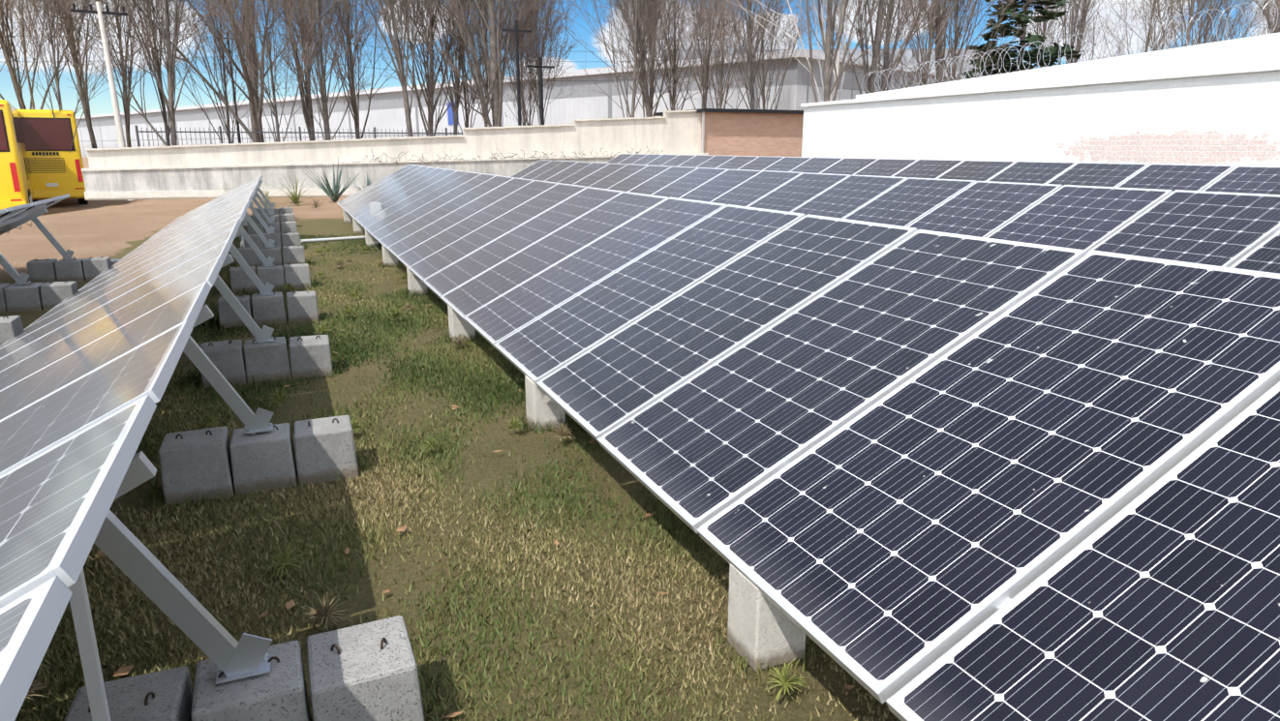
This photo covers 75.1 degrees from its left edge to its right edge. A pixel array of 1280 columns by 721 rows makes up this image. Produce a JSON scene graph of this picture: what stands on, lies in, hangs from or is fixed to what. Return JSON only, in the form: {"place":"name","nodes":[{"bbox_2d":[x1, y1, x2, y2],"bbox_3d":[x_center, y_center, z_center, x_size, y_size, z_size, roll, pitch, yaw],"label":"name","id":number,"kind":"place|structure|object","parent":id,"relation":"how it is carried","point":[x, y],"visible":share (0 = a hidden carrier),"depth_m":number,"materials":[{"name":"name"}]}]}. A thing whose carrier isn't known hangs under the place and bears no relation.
{"place":"outdoors","nodes":[
{"label":"outdoors","id":0,"kind":"place"},
{"bbox_2d":[14,233,930,720],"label":"lawn","id":1,"kind":"structure","parent":0,"point":[187,390],"depth_m":3.50,"materials":[{"name":"green plant"}]},
{"bbox_2d":[63,207,424,720],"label":"concrete blocks","id":2,"kind":"structure","parent":1,"relation":"on","point":[362,677],"depth_m":3.89,"materials":[{"name":"grey concrete"}]},
{"bbox_2d":[67,567,111,720],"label":"support post","id":3,"kind":"object","parent":2,"relation":"on","point":[88,651],"depth_m":1.58,"materials":[{"name":"grey metal"}]},
{"bbox_2d":[93,180,274,684],"bbox_3d":[-4.947,-1.062,8.854,1.934,0.907,23.532,-6,16,-22],"label":"support strut","id":4,"kind":"object","parent":2,"relation":"on","point":[122,547],"visible":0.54,"depth_m":2.17,"materials":[{"name":"grey metal"}]},
{"bbox_2d":[0,175,262,720],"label":"solar panels","id":5,"kind":"object","parent":4,"relation":"on","point":[86,371],"visible":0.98,"depth_m":2.48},
{"bbox_2d":[88,206,386,712],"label":"lifting hooks","id":6,"kind":"object","parent":2,"relation":"in","point":[383,640],"visible":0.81,"depth_m":2.32,"materials":[{"name":"black metal"}]},
{"bbox_2d":[0,150,1262,720],"bbox_3d":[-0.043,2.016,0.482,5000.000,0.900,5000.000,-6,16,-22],"label":"ground","id":7,"kind":"structure","parent":0,"point":[114,229],"depth_m":3.48,"materials":[{"name":"green plant"}]},
{"bbox_2d":[0,99,37,210],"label":"bus","id":8,"kind":"object","parent":7,"relation":"on","point":[15,186],"visible":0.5,"depth_m":27.89,"materials":[{"name":"yellow paint"}]},
{"bbox_2d":[0,207,75,285],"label":"support frame","id":9,"kind":"object","parent":7,"relation":"on","point":[12,271],"visible":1,"depth_m":10.14,"materials":[{"name":"grey metal"}]},
{"bbox_2d":[0,193,70,228],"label":"row panels","id":10,"kind":"object","parent":9,"relation":"on","point":[17,211],"visible":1,"depth_m":10.24,"materials":[{"name":"silver metal"}]},
{"bbox_2d":[0,200,55,233],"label":"cabling","id":11,"kind":"object","parent":10,"relation":"hanging from","point":[5,214],"visible":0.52,"depth_m":10.02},
{"bbox_2d":[17,109,88,204],"bbox_3d":[-28.785,-9.883,40.279,3.210,4.200,13.350,-10,17,-34],"label":"bus","id":12,"kind":"object","parent":7,"relation":"on","point":[55,166],"visible":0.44,"depth_m":35.20,"materials":[{"name":"yellow paint"}]},
{"bbox_2d":[0,256,112,345],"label":"concrete blocks","id":13,"kind":"structure","parent":7,"relation":"on","point":[41,295],"depth_m":8.58,"materials":[{"name":"grey concrete"}]},
{"bbox_2d":[2,256,102,318],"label":"lifting hooks","id":14,"kind":"object","parent":13,"relation":"in","point":[50,282],"visible":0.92,"depth_m":8.68,"materials":[{"name":"black metal"}]},
{"bbox_2d":[110,202,381,263],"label":"conduits","id":15,"kind":"object","parent":7,"relation":"on","point":[375,207],"visible":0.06,"depth_m":14.81,"materials":[{"name":"grey plastic"}]},
{"bbox_2d":[134,125,462,147],"bbox_3d":[2.551,-9.305,38.020,44.743,2.400,0.070,-5,15,-18],"label":"picket fence","id":16,"kind":"object","parent":7,"relation":"on","point":[268,132],"visible":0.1,"depth_m":32.12,"materials":[{"name":"grey metal"}]},
{"bbox_2d":[302,160,376,202],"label":"agaves","id":17,"kind":"object","parent":7,"relation":"on","point":[333,194],"visible":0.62,"depth_m":25.17,"materials":[{"name":"green plant"}]},
{"bbox_2d":[81,109,708,200],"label":"wall","id":18,"kind":"structure","parent":7,"relation":"on","point":[184,171],"depth_m":28.48,"materials":[{"name":"concrete"}]},
{"bbox_2d":[353,146,665,167],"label":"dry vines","id":19,"kind":"object","parent":18,"relation":"attached to","point":[494,157],"visible":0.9,"depth_m":28.57,"materials":[{"name":"brown plant"}]},
{"bbox_2d":[23,172,806,701],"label":"weeds","id":20,"kind":"object","parent":7,"relation":"on","point":[327,614],"visible":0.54,"depth_m":4.63,"materials":[{"name":"green plant"}]},
{"bbox_2d":[96,269,853,718],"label":"dry leaves","id":21,"kind":"object","parent":7,"relation":"on","point":[287,604],"visible":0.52,"depth_m":2.99,"materials":[{"name":"brown plant"}]},
{"bbox_2d":[8,1,996,200],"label":"utility pole","id":22,"kind":"object","parent":7,"relation":"on","point":[116,109],"visible":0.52,"depth_m":31.04,"materials":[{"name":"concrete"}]},
{"bbox_2d":[75,12,981,157],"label":"warehouse","id":23,"kind":"structure","parent":7,"relation":"on","point":[386,112],"depth_m":77.57,"materials":[{"name":"grey"}]},
{"bbox_2d":[342,209,805,671],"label":"piers","id":24,"kind":"structure","parent":7,"relation":"on","point":[763,628],"depth_m":2.70,"materials":[{"name":"grey concrete"}]},
{"bbox_2d":[336,164,1279,720],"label":"solar panels","id":25,"kind":"object","parent":24,"relation":"on","point":[883,463],"visible":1,"depth_m":2.83,"materials":[{"name":"blue glass"}]},
{"bbox_2d":[0,0,1279,152],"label":"bare trees","id":26,"kind":"object","parent":7,"relation":"on","point":[646,15],"visible":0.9,"depth_m":39.96,"materials":[{"name":"brown plant"}]},
{"bbox_2d":[653,108,803,156],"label":"tan brick shed","id":27,"kind":"structure","parent":7,"relation":"on","point":[758,133],"depth_m":32.11,"materials":[{"name":"brown brick"}]},
{"bbox_2d":[711,0,875,101],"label":"birch tree","id":28,"kind":"object","parent":7,"relation":"on","point":[843,45],"visible":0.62,"depth_m":28.65,"materials":[{"name":"brown plant"}]},
{"bbox_2d":[961,0,1084,79],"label":"pine tree","id":29,"kind":"object","parent":7,"relation":"on","point":[1021,18],"visible":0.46,"depth_m":37.71,"materials":[{"name":"green plant"}]},
{"bbox_2d":[0,0,1279,121],"label":"sky","id":30,"kind":"structure","parent":0,"point":[102,104],"materials":[{"name":"blue"}]},
{"bbox_2d":[510,159,1279,392],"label":"solar panel row","id":31,"kind":"object","parent":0,"point":[1240,230],"visible":0.44,"depth_m":7.45,"materials":[{"name":"blue glass"}]},
{"bbox_2d":[607,153,1279,194],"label":"solar panels","id":32,"kind":"object","parent":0,"point":[1246,179],"visible":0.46,"depth_m":11.51,"materials":[{"name":"blue glass"}]},
{"bbox_2d":[800,32,1279,166],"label":"wall","id":33,"kind":"structure","parent":0,"point":[1216,103],"depth_m":12.86,"materials":[{"name":"white"}]},
{"bbox_2d":[861,0,1278,93],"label":"razor wire","id":34,"kind":"object","parent":33,"relation":"on","point":[1081,48],"visible":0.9,"depth_m":14.00,"materials":[{"name":"grey metal"}]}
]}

